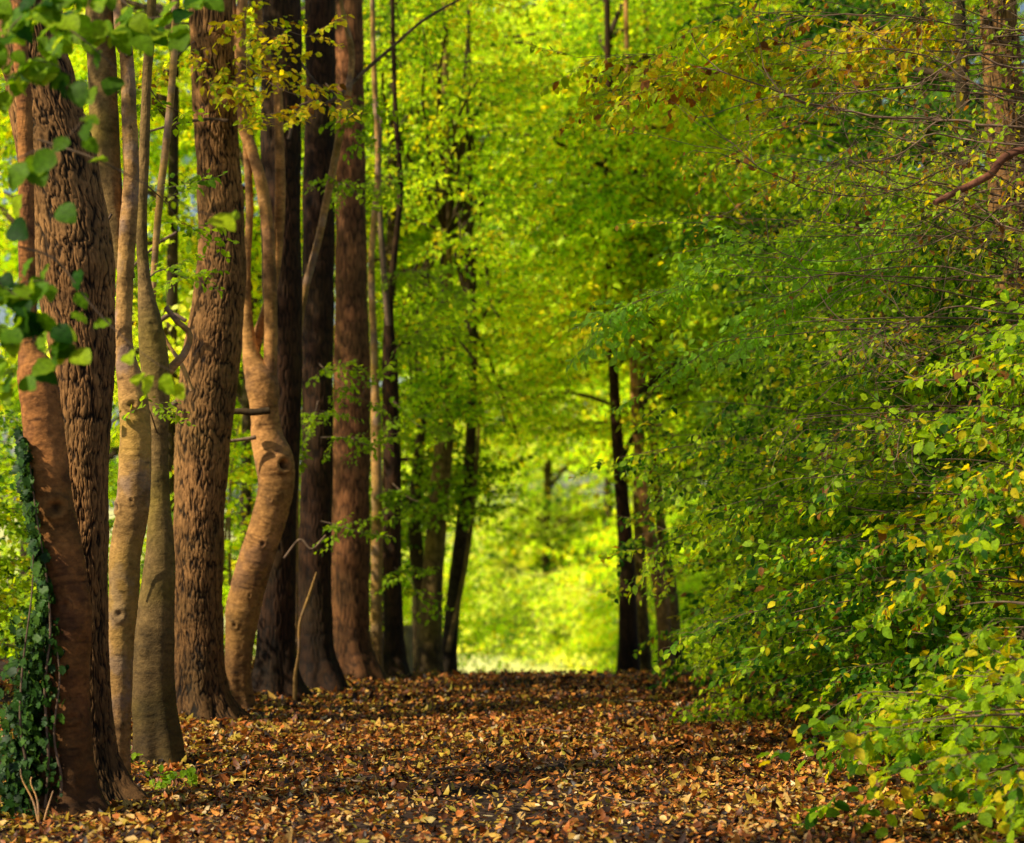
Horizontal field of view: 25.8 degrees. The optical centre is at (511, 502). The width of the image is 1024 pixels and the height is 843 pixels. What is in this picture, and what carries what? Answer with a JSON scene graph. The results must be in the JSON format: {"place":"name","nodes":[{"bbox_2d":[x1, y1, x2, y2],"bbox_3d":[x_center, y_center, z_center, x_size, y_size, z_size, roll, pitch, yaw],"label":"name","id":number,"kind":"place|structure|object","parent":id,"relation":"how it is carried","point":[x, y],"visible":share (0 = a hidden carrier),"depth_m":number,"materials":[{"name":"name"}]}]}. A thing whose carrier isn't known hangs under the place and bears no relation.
{"place":"outdoors","nodes":[
{"label":"outdoors","id":0,"kind":"place"},
{"bbox_2d":[0,509,1023,842],"bbox_3d":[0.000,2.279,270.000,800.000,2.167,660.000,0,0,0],"label":"ground","id":1,"kind":"structure","parent":0,"point":[484,801],"depth_m":12.18,"materials":[{"name":"brown plant"}]},
{"bbox_2d":[0,401,37,655],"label":"hazel shrub","id":2,"kind":"object","parent":1,"relation":"on","point":[7,595],"visible":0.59,"depth_m":16.23,"materials":[{"name":"green plant"}]},
{"bbox_2d":[11,0,113,821],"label":"beech tree","id":3,"kind":"object","parent":1,"relation":"on","point":[44,431],"visible":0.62,"depth_m":11.20,"materials":[{"name":"brown plant"}]},
{"bbox_2d":[0,416,70,824],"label":"ivy","id":4,"kind":"object","parent":3,"relation":"attached to","point":[28,704],"visible":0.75,"depth_m":11.12,"materials":[{"name":"green plant"}]},
{"bbox_2d":[0,0,149,803],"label":"oak tree","id":5,"kind":"object","parent":1,"relation":"on","point":[84,243],"visible":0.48,"depth_m":11.77,"materials":[{"name":"brown plant"}]},
{"bbox_2d":[0,462,173,659],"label":"hazel shrub","id":6,"kind":"object","parent":1,"relation":"on","point":[111,526],"visible":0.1,"depth_m":19.05,"materials":[{"name":"green plant"}]},
{"bbox_2d":[0,8,190,625],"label":"beech tree","id":7,"kind":"object","parent":1,"relation":"on","point":[7,133],"visible":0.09,"depth_m":22.58,"materials":[{"name":"green plant"}]},
{"bbox_2d":[85,0,151,776],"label":"beech tree","id":8,"kind":"object","parent":1,"relation":"on","point":[131,506],"visible":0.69,"depth_m":12.76,"materials":[{"name":"brown plant"}]},
{"bbox_2d":[0,0,239,404],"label":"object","id":9,"kind":"object","parent":1,"relation":"on","point":[140,32],"visible":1,"depth_m":8.65,"materials":[{"name":"green plant"}]},
{"bbox_2d":[0,0,263,630],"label":"beech tree","id":10,"kind":"object","parent":1,"relation":"on","point":[10,264],"visible":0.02,"depth_m":34.29,"materials":[{"name":"green plant"}]},
{"bbox_2d":[0,47,263,495],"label":"beech tree","id":11,"kind":"object","parent":1,"relation":"on","point":[114,452],"visible":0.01,"depth_m":26.95,"materials":[{"name":"green plant"}]},
{"bbox_2d":[131,742,144,768],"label":"seedling","id":12,"kind":"object","parent":1,"relation":"on","point":[134,755],"visible":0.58,"depth_m":13.40,"materials":[{"name":"green plant"}]},
{"bbox_2d":[0,0,305,521],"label":"beech tree","id":13,"kind":"object","parent":1,"relation":"on","point":[173,331],"visible":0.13,"depth_m":20.97,"materials":[{"name":"green plant"}]},
{"bbox_2d":[145,764,184,790],"bbox_3d":[-1.940,1.536,12.378,0.272,0.171,0.107,0,0,22],"label":"seedling","id":14,"kind":"object","parent":1,"relation":"on","point":[167,779],"visible":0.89,"depth_m":12.37,"materials":[{"name":"green plant"}]},
{"bbox_2d":[151,0,193,390],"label":"sapling","id":15,"kind":"object","parent":1,"relation":"on","point":[165,149],"visible":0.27,"depth_m":14.58,"materials":[{"name":"brown wood"}]},
{"bbox_2d":[110,0,239,768],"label":"beech tree","id":16,"kind":"object","parent":1,"relation":"on","point":[157,732],"visible":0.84,"depth_m":13.44,"materials":[{"name":"brown plant"}]},
{"bbox_2d":[180,764,197,786],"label":"seedling","id":17,"kind":"object","parent":1,"relation":"on","point":[191,774],"visible":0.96,"depth_m":12.48,"materials":[{"name":"green plant"}]},
{"bbox_2d":[110,420,301,657],"bbox_3d":[-2.789,0.530,21.274,2.215,2.677,2.196,0,0,0],"label":"hazel shrub","id":18,"kind":"object","parent":1,"relation":"on","point":[244,477],"visible":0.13,"depth_m":20.96,"materials":[{"name":"green plant"}]},
{"bbox_2d":[115,0,368,723],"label":"oak tree","id":19,"kind":"object","parent":1,"relation":"on","point":[211,362],"visible":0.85,"depth_m":15.84,"materials":[{"name":"brown plant"}]},
{"bbox_2d":[225,0,294,711],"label":"beech tree","id":20,"kind":"object","parent":1,"relation":"on","point":[274,460],"visible":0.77,"depth_m":16.63,"materials":[{"name":"beige plant"}]},
{"bbox_2d":[119,0,425,546],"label":"beech tree","id":21,"kind":"object","parent":1,"relation":"on","point":[242,401],"visible":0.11,"depth_m":23.96,"materials":[{"name":"green plant"}]},
{"bbox_2d":[251,0,325,700],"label":"oak tree","id":22,"kind":"object","parent":1,"relation":"on","point":[274,662],"visible":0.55,"depth_m":17.47,"materials":[{"name":"brown plant"}]},
{"bbox_2d":[292,572,316,701],"bbox_3d":[-1.595,1.088,17.200,0.192,1.104,0.043,0,0,0],"label":"sapling","id":23,"kind":"object","parent":1,"relation":"on","point":[298,651],"visible":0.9,"depth_m":17.19,"materials":[{"name":"brown wood"}]},
{"bbox_2d":[108,0,513,621],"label":"beech tree","id":24,"kind":"object","parent":1,"relation":"on","point":[188,156],"depth_m":34.89,"materials":[{"name":"green plant"}]},
{"bbox_2d":[137,0,503,574],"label":"beech tree","id":25,"kind":"object","parent":1,"relation":"on","point":[379,33],"visible":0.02,"depth_m":27.61,"materials":[{"name":"green plant"}]},
{"bbox_2d":[295,0,354,651],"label":"sapling","id":26,"kind":"object","parent":1,"relation":"on","point":[309,271],"visible":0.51,"depth_m":17.88,"materials":[{"name":"brown wood"}]},
{"bbox_2d":[226,411,425,654],"bbox_3d":[-1.835,0.478,22.409,2.016,2.960,1.766,0,0,42],"label":"hazel shrub","id":27,"kind":"object","parent":1,"relation":"on","point":[408,588],"visible":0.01,"depth_m":22.24,"materials":[{"name":"green plant"}]},
{"bbox_2d":[331,0,387,681],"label":"oak tree","id":28,"kind":"object","parent":1,"relation":"on","point":[350,599],"visible":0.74,"depth_m":20.07,"materials":[{"name":"red plant"}]},
{"bbox_2d":[368,0,383,670],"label":"young tree","id":29,"kind":"object","parent":1,"relation":"on","point":[376,576],"visible":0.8,"depth_m":20.87,"materials":[{"name":"brown plant"}]},
{"bbox_2d":[298,0,459,693],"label":"oak tree","id":30,"kind":"object","parent":1,"relation":"on","point":[319,665],"visible":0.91,"depth_m":18.67,"materials":[{"name":"brown plant"}]},
{"bbox_2d":[224,2,543,647],"bbox_3d":[-1.398,-2.517,26.932,3.667,9.766,6.231,0,0,0],"label":"beech tree","id":31,"kind":"object","parent":1,"relation":"on","point":[456,480],"visible":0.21,"depth_m":25.77,"materials":[{"name":"green plant"}]},
{"bbox_2d":[244,0,550,660],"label":"beech tree","id":32,"kind":"object","parent":1,"relation":"on","point":[416,599],"visible":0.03,"depth_m":32.94,"materials":[{"name":"green plant"}]},
{"bbox_2d":[404,625,412,672],"bbox_3d":[-1.036,1.562,22.200,0.100,0.690,0.100,0,0,-7],"label":"wooden post","id":33,"kind":"object","parent":1,"relation":"on","point":[408,633],"visible":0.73,"depth_m":22.16,"materials":[{"name":"brown wood"}]},
{"bbox_2d":[365,0,473,676],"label":"oak tree","id":34,"kind":"object","parent":1,"relation":"on","point":[395,662],"visible":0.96,"depth_m":21.30,"materials":[{"name":"brown plant"}]},
{"bbox_2d":[334,133,593,617],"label":"beech tree","id":35,"kind":"object","parent":1,"relation":"on","point":[537,478],"visible":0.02,"depth_m":56.70,"materials":[{"name":"green plant"}]},
{"bbox_2d":[334,4,604,673],"bbox_3d":[-0.594,-2.523,27.667,3.579,9.755,4.594,0,0,0],"label":"leaning tree","id":36,"kind":"object","parent":1,"relation":"on","point":[460,556],"visible":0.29,"depth_m":25.99,"materials":[{"name":"green plant"}]},
{"bbox_2d":[402,569,542,672],"bbox_3d":[-1.593,2.508,39.788,3.420,2.649,3.442,0,0,-29],"label":"bush","id":37,"kind":"object","parent":1,"relation":"on","point":[476,639],"visible":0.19,"depth_m":39.33,"materials":[{"name":"green plant"}]},
{"bbox_2d":[334,0,618,673],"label":"leaning tree","id":38,"kind":"object","parent":1,"relation":"on","point":[441,26],"visible":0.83,"depth_m":23.56,"materials":[{"name":"green plant"}]},
{"bbox_2d":[364,0,598,578],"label":"beech tree","id":39,"kind":"object","parent":1,"relation":"on","point":[491,450],"visible":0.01,"depth_m":84.36,"materials":[{"name":"green plant"}]},
{"bbox_2d":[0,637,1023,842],"bbox_3d":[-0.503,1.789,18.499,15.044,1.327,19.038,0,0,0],"label":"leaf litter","id":40,"kind":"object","parent":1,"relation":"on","point":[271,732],"visible":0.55,"depth_m":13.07,"materials":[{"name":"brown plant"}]},
{"bbox_2d":[207,772,236,778],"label":"fallen twig","id":41,"kind":"object","parent":40,"relation":"on","point":[218,775],"visible":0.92,"depth_m":12.87,"materials":[{"name":"brown wood"}]},
{"bbox_2d":[333,776,373,782],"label":"fallen twig","id":42,"kind":"object","parent":40,"relation":"on","point":[357,780],"visible":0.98,"depth_m":12.40,"materials":[{"name":"brown wood"}]},
{"bbox_2d":[439,762,485,769],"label":"fallen twig","id":43,"kind":"object","parent":40,"relation":"on","point":[456,766],"visible":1,"depth_m":13.04,"materials":[{"name":"brown wood"}]},
{"bbox_2d":[510,724,569,731],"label":"fallen twig","id":44,"kind":"object","parent":40,"relation":"on","point":[546,728],"visible":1,"depth_m":15.20,"materials":[{"name":"brown wood"}]},
{"bbox_2d":[600,795,654,803],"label":"fallen twig","id":45,"kind":"object","parent":40,"relation":"on","point":[651,802],"visible":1,"depth_m":11.59,"materials":[{"name":"brown wood"}]},
{"bbox_2d":[334,0,719,490],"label":"beech tree","id":46,"kind":"object","parent":1,"relation":"on","point":[519,158],"visible":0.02,"depth_m":65.91,"materials":[{"name":"green plant"}]},
{"bbox_2d":[443,563,618,660],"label":"bush","id":47,"kind":"object","parent":1,"relation":"on","point":[513,595],"visible":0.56,"depth_m":48.49,"materials":[{"name":"green plant"}]},
{"bbox_2d":[397,0,665,646],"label":"beech tree","id":48,"kind":"object","parent":1,"relation":"on","point":[535,250],"visible":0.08,"depth_m":49.70,"materials":[{"name":"green plant"}]},
{"bbox_2d":[364,0,742,661],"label":"beech tree","id":49,"kind":"object","parent":1,"relation":"on","point":[546,446],"visible":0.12,"depth_m":30.06,"materials":[{"name":"green plant"}]},
{"bbox_2d":[398,76,748,651],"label":"beech tree","id":50,"kind":"object","parent":1,"relation":"on","point":[544,531],"visible":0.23,"depth_m":52.39,"materials":[{"name":"green plant"}]},
{"bbox_2d":[481,559,700,669],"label":"bush","id":51,"kind":"object","parent":1,"relation":"on","point":[548,628],"visible":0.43,"depth_m":45.31,"materials":[{"name":"green plant"}]},
{"bbox_2d":[491,0,702,579],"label":"beech tree","id":52,"kind":"object","parent":1,"relation":"on","point":[590,448],"depth_m":79.90,"materials":[{"name":"green plant"}]},
{"bbox_2d":[463,0,790,673],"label":"beech tree","id":53,"kind":"object","parent":1,"relation":"on","point":[628,641],"visible":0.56,"depth_m":24.14,"materials":[{"name":"green plant"}]},
{"bbox_2d":[540,556,716,673],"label":"bush","id":54,"kind":"object","parent":1,"relation":"on","point":[606,611],"visible":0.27,"depth_m":43.05,"materials":[{"name":"green plant"}]},
{"bbox_2d":[521,236,768,664],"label":"beech tree","id":55,"kind":"object","parent":1,"relation":"on","point":[589,576],"visible":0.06,"depth_m":47.59,"materials":[{"name":"green plant"}]},
{"bbox_2d":[494,0,803,672],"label":"beech tree","id":56,"kind":"object","parent":1,"relation":"on","point":[663,621],"visible":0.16,"depth_m":24.98,"materials":[{"name":"green plant"}]},
{"bbox_2d":[477,0,851,671],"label":"beech tree","id":57,"kind":"object","parent":1,"relation":"on","point":[643,630],"visible":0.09,"depth_m":26.46,"materials":[{"name":"green plant"}]},
{"bbox_2d":[577,548,764,673],"bbox_3d":[3.362,2.184,39.716,4.447,3.229,4.708,0,0,0],"label":"bush","id":58,"kind":"object","parent":1,"relation":"on","point":[698,586],"visible":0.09,"depth_m":39.79,"materials":[{"name":"green plant"}]},
{"bbox_2d":[491,0,903,617],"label":"oak tree","id":59,"kind":"object","parent":1,"relation":"on","point":[669,206],"visible":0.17,"depth_m":24.20,"materials":[{"name":"green plant"}]},
{"bbox_2d":[565,4,851,663],"bbox_3d":[2.555,-2.531,26.515,4.149,9.739,5.650,0,0,0],"label":"beech tree","id":60,"kind":"object","parent":1,"relation":"on","point":[674,604],"visible":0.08,"depth_m":26.02,"materials":[{"name":"green plant"}]},
{"bbox_2d":[522,0,1023,564],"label":"hornbeam tree","id":61,"kind":"object","parent":1,"relation":"on","point":[686,84],"visible":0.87,"depth_m":13.34,"materials":[{"name":"green plant"}]},
{"bbox_2d":[568,135,1021,739],"bbox_3d":[2.987,-0.418,16.140,4.975,4.679,4.334,0,0,22],"label":"hornbeam shrub","id":62,"kind":"object","parent":1,"relation":"on","point":[720,493],"visible":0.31,"depth_m":15.80,"materials":[{"name":"green plant"}]},
{"bbox_2d":[568,0,1023,574],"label":"oak tree","id":63,"kind":"object","parent":1,"relation":"on","point":[704,312],"visible":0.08,"depth_m":23.56,"materials":[{"name":"green plant"}]},
{"bbox_2d":[610,140,990,694],"bbox_3d":[3.039,-0.580,18.657,4.179,5.109,4.560,0,0,21],"label":"hornbeam shrub","id":64,"kind":"object","parent":1,"relation":"on","point":[762,397],"visible":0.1,"depth_m":18.65,"materials":[{"name":"green plant"}]},
{"bbox_2d":[635,11,979,626],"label":"beech tree","id":65,"kind":"object","parent":1,"relation":"on","point":[680,516],"depth_m":41.92,"materials":[{"name":"green plant"}]},
{"bbox_2d":[650,188,990,655],"bbox_3d":[3.421,-0.620,21.982,4.218,5.008,4.085,0,0,0],"label":"hornbeam shrub","id":66,"kind":"object","parent":1,"relation":"on","point":[701,416],"visible":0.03,"depth_m":21.78,"materials":[{"name":"green plant"}]},
{"bbox_2d":[650,193,1023,778],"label":"hornbeam shrub","id":67,"kind":"object","parent":1,"relation":"on","point":[924,646],"visible":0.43,"depth_m":13.79,"materials":[{"name":"green plant"}]},
{"bbox_2d":[660,0,1023,555],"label":"oak tree","id":68,"kind":"object","parent":1,"relation":"on","point":[814,31],"visible":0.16,"depth_m":20.95,"materials":[{"name":"green plant"}]},
{"bbox_2d":[716,0,1023,501],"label":"tree","id":69,"kind":"object","parent":1,"relation":"on","point":[926,187],"visible":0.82,"depth_m":12.93,"materials":[{"name":"green plant"}]},
{"bbox_2d":[749,0,1023,638],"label":"young tree","id":70,"kind":"object","parent":1,"relation":"on","point":[922,101],"visible":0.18,"depth_m":17.81,"materials":[{"name":"green plant"}]},
{"bbox_2d":[756,601,1023,842],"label":"hornbeam shrub","id":71,"kind":"object","parent":1,"relation":"on","point":[989,729],"visible":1,"depth_m":10.56,"materials":[{"name":"green plant"}]},
{"bbox_2d":[796,289,1023,819],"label":"hornbeam shrub","id":72,"kind":"object","parent":1,"relation":"on","point":[977,530],"visible":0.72,"depth_m":11.82,"materials":[{"name":"green plant"}]},
{"bbox_2d":[811,0,1023,598],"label":"beech tree","id":73,"kind":"object","parent":1,"relation":"on","point":[945,95],"depth_m":34.97,"materials":[{"name":"green plant"}]},
{"bbox_2d":[979,0,1023,683],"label":"oak tree","id":74,"kind":"object","parent":1,"relation":"on","point":[1005,14],"visible":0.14,"depth_m":15.38,"materials":[{"name":"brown plant"}]},
{"bbox_2d":[0,0,1023,508],"label":"sky","id":75,"kind":"structure","parent":0,"point":[2,313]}
]}

